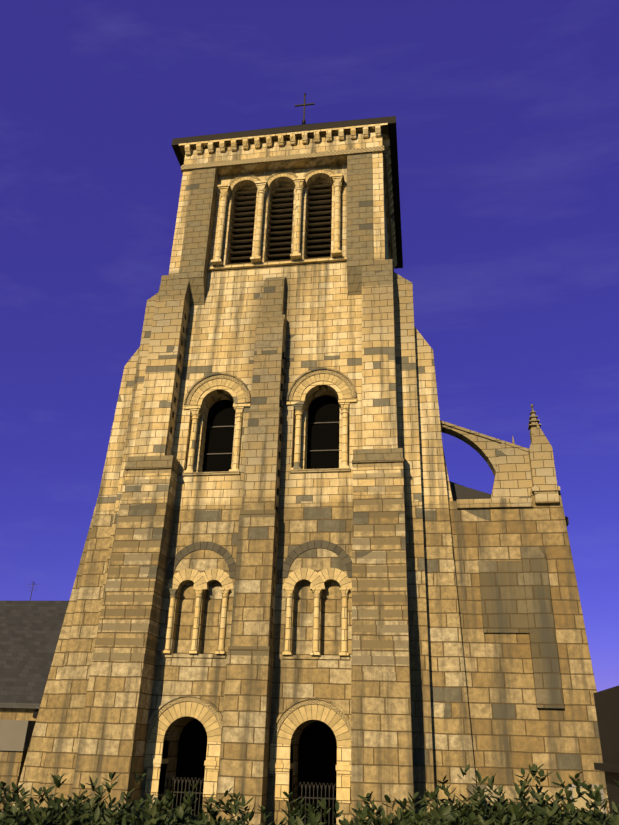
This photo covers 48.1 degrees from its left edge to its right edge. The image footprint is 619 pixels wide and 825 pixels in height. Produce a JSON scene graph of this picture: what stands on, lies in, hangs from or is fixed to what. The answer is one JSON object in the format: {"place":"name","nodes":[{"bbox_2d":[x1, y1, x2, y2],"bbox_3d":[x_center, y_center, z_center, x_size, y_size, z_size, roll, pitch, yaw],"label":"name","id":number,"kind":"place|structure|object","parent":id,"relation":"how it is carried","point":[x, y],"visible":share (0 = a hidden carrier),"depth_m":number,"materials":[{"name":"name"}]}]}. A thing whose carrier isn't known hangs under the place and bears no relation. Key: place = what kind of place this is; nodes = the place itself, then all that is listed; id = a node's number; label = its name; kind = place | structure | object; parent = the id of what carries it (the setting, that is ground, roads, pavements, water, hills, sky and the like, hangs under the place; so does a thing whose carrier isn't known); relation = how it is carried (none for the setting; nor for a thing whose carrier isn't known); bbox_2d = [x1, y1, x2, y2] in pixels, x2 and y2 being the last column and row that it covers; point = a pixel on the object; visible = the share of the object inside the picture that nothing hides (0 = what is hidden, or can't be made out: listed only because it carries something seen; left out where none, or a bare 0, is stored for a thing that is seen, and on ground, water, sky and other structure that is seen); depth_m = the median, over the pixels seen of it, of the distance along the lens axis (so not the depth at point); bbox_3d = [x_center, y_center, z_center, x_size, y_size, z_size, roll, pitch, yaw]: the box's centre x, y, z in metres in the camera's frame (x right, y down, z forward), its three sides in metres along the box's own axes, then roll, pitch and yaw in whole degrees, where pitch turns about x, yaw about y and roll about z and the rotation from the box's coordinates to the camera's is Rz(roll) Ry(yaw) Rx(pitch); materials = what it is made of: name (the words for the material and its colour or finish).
{"place":"outdoors","nodes":[
{"label":"outdoors","id":0,"kind":"place"},
{"bbox_2d":[0,581,68,811],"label":"house","id":1,"kind":"structure","parent":0,"point":[30,631],"depth_m":27.39,"materials":[{"name":"stone"}]},
{"bbox_2d":[140,164,388,824],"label":"tower wall","id":2,"kind":"structure","parent":0,"point":[323,311],"depth_m":21.84,"materials":[{"name":"beige stone"}]},
{"bbox_2d":[0,0,618,691],"label":"sky","id":3,"kind":"structure","parent":0,"point":[506,112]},
{"bbox_2d":[448,425,609,814],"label":"buttress","id":4,"kind":"structure","parent":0,"point":[530,683],"depth_m":19.10,"materials":[{"name":"beige stone"}]},
{"bbox_2d":[450,482,568,525],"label":"roof","id":5,"kind":"structure","parent":4,"relation":"on","point":[460,492],"depth_m":22.14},
{"bbox_2d":[512,404,540,443],"bbox_3d":[6.894,0.528,22.151,0.965,1.700,0.370,-2,-26,8],"label":"pinnacle","id":6,"kind":"object","parent":4,"relation":"on","point":[533,423],"visible":0.67,"depth_m":22.09,"materials":[{"name":"stone"}]},
{"bbox_2d":[568,784,605,812],"bbox_3d":[6.245,9.567,15.262,0.900,2.430,0.230,-2,-26,8],"label":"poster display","id":7,"kind":"object","parent":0,"point":[580,803],"visible":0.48,"depth_m":15.65,"materials":[{"name":"metal"}]},
{"bbox_2d":[594,685,618,814],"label":"building","id":8,"kind":"structure","parent":0,"point":[607,706],"depth_m":12.59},
{"bbox_3d":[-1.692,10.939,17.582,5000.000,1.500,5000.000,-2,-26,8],"label":"ground","id":9,"kind":"structure","parent":0,"visible":0},
{"bbox_2d":[13,123,476,824],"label":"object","id":10,"kind":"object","parent":9,"relation":"on","point":[409,719],"visible":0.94,"depth_m":20.29,"materials":[{"name":"beige stone"}]},
{"bbox_2d":[147,694,222,739],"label":"arch molding","id":11,"kind":"structure","parent":10,"relation":"attached to","point":[179,700],"depth_m":19.14,"materials":[{"name":"beige stone"}]},
{"bbox_2d":[150,701,220,741],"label":"arch","id":12,"kind":"structure","parent":10,"relation":"on","point":[201,713],"depth_m":19.06,"materials":[{"name":"beige stone"}]},
{"bbox_2d":[167,569,208,590],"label":"arch voussoirs","id":13,"kind":"object","parent":10,"relation":"on","point":[196,577],"visible":0.85,"depth_m":20.76,"materials":[{"name":"beige stone"}]},
{"bbox_2d":[166,541,235,578],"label":"blind arch","id":14,"kind":"structure","parent":10,"relation":"attached to","point":[223,552],"depth_m":21.02,"materials":[{"name":"grey stone"}]},
{"bbox_2d":[193,569,232,590],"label":"arch voussoirs","id":15,"kind":"object","parent":10,"relation":"on","point":[222,578],"visible":0.71,"depth_m":20.65,"materials":[{"name":"beige stone"}]},
{"bbox_2d":[190,379,244,404],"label":"arch","id":16,"kind":"structure","parent":10,"relation":"attached to","point":[230,384],"depth_m":23.44,"materials":[{"name":"beige stone"}]},
{"bbox_2d":[197,386,237,408],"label":"arch","id":17,"kind":"structure","parent":10,"relation":"attached to","point":[206,395],"depth_m":23.46,"materials":[{"name":"stone"}]},
{"bbox_2d":[186,375,248,404],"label":"arch molding","id":18,"kind":"structure","parent":10,"relation":"on","point":[202,382],"depth_m":23.48,"materials":[{"name":"beige stone"}]},
{"bbox_2d":[184,373,250,405],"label":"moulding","id":19,"kind":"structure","parent":10,"relation":"attached to","point":[210,375],"depth_m":23.48,"materials":[{"name":"stone"}]},
{"bbox_2d":[170,314,285,638],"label":"quoins","id":20,"kind":"object","parent":10,"relation":"attached to","point":[281,401],"visible":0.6,"depth_m":22.47,"materials":[{"name":"stone"}]},
{"bbox_2d":[230,177,257,194],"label":"arch","id":21,"kind":"structure","parent":10,"relation":"on","point":[237,181],"depth_m":27.39,"materials":[{"name":"beige stone"}]},
{"bbox_2d":[229,175,260,184],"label":"arch molding","id":22,"kind":"structure","parent":10,"relation":"on","point":[236,178],"depth_m":27.40,"materials":[{"name":"beige stone"}]},
{"bbox_2d":[145,173,350,765],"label":"columns","id":23,"kind":"structure","parent":10,"relation":"attached to","point":[280,753],"depth_m":21.98,"materials":[{"name":"beige stone"}]},
{"bbox_2d":[164,777,335,824],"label":"iron gates","id":24,"kind":"structure","parent":10,"relation":"attached to","point":[297,797],"depth_m":18.44,"materials":[{"name":"grey metal"}]},
{"bbox_2d":[202,395,339,471],"bbox_3d":[-1.252,0.824,23.245,4.720,3.050,0.080,-2,-26,8],"label":"window glazing","id":25,"kind":"structure","parent":10,"relation":"attached to","point":[323,432],"depth_m":23.26,"materials":[{"name":"black glass"}]},
{"bbox_2d":[228,179,331,264],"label":"louvers","id":26,"kind":"object","parent":10,"relation":"on","point":[319,219],"visible":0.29,"depth_m":26.82,"materials":[{"name":"black wood"}]},
{"bbox_2d":[267,173,295,189],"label":"arch","id":27,"kind":"structure","parent":10,"relation":"on","point":[277,176],"depth_m":27.17,"materials":[{"name":"beige stone"}]},
{"bbox_2d":[265,171,297,180],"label":"arch molding","id":28,"kind":"structure","parent":10,"relation":"on","point":[287,172],"depth_m":27.19,"materials":[{"name":"beige stone"}]},
{"bbox_2d":[172,116,402,268],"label":"tower roof","id":29,"kind":"structure","parent":10,"relation":"on","point":[389,120],"depth_m":27.75,"materials":[{"name":"grey stone"}]},
{"bbox_2d":[294,93,314,124],"bbox_3d":[-0.255,-14.911,34.141,1.000,2.270,0.171,-2,-26,8],"label":"roof cross","id":30,"kind":"object","parent":29,"relation":"on","point":[303,120],"visible":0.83,"depth_m":34.22,"materials":[{"name":"grey metal"}]},
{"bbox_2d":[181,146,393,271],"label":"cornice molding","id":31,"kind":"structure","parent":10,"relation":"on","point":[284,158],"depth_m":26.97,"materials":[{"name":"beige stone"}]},
{"bbox_2d":[185,125,396,267],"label":"corbels","id":32,"kind":"object","parent":10,"relation":"attached to","point":[222,146],"visible":0.81,"depth_m":27.38,"materials":[{"name":"stone"}]},
{"bbox_2d":[283,568,325,590],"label":"arch voussoirs","id":33,"kind":"object","parent":10,"relation":"on","point":[314,578],"visible":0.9,"depth_m":20.25,"materials":[{"name":"beige stone"}]},
{"bbox_2d":[269,697,350,743],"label":"arch molding","id":34,"kind":"structure","parent":10,"relation":"attached to","point":[339,712],"depth_m":18.62,"materials":[{"name":"beige stone"}]},
{"bbox_2d":[276,704,350,745],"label":"arch","id":35,"kind":"structure","parent":10,"relation":"on","point":[329,717],"depth_m":18.54,"materials":[{"name":"beige stone"}]},
{"bbox_2d":[280,540,351,577],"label":"blind arch","id":36,"kind":"structure","parent":10,"relation":"attached to","point":[297,551],"depth_m":20.50,"materials":[{"name":"stone"}]},
{"bbox_2d":[305,170,332,185],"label":"arch","id":37,"kind":"structure","parent":10,"relation":"on","point":[317,172],"depth_m":26.95,"materials":[{"name":"beige stone"}]},
{"bbox_2d":[303,168,335,176],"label":"arch molding","id":38,"kind":"structure","parent":10,"relation":"on","point":[307,173],"depth_m":26.97,"materials":[{"name":"beige stone"}]},
{"bbox_2d":[293,374,350,400],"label":"arch","id":39,"kind":"structure","parent":10,"relation":"attached to","point":[310,380],"depth_m":22.92,"materials":[{"name":"beige stone"}]},
{"bbox_2d":[301,381,342,403],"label":"arch","id":40,"kind":"structure","parent":10,"relation":"attached to","point":[309,390],"depth_m":22.94,"materials":[{"name":"stone"}]},
{"bbox_2d":[289,370,354,400],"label":"arch molding","id":41,"kind":"structure","parent":10,"relation":"on","point":[334,373],"depth_m":22.96,"materials":[{"name":"beige stone"}]},
{"bbox_2d":[287,368,356,400],"bbox_3d":[0.420,-0.912,22.979,2.300,1.150,0.300,-2,-26,8],"label":"hood window","id":42,"kind":"structure","parent":10,"relation":"attached to","point":[316,369],"depth_m":22.97,"materials":[{"name":"stone"}]},
{"bbox_2d":[310,568,351,590],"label":"arch voussoirs","id":43,"kind":"object","parent":10,"relation":"on","point":[341,578],"visible":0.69,"depth_m":20.13,"materials":[{"name":"beige stone"}]},
{"bbox_2d":[440,420,528,476],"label":"flying buttress","id":44,"kind":"structure","parent":10,"relation":"attached to","point":[486,447],"depth_m":21.88,"materials":[{"name":"stone"}]},
{"bbox_2d":[0,763,618,824],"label":"hedge row","id":45,"kind":"object","parent":9,"relation":"on","point":[481,811],"visible":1,"depth_m":3.28,"materials":[{"name":"green plant"}]}
]}

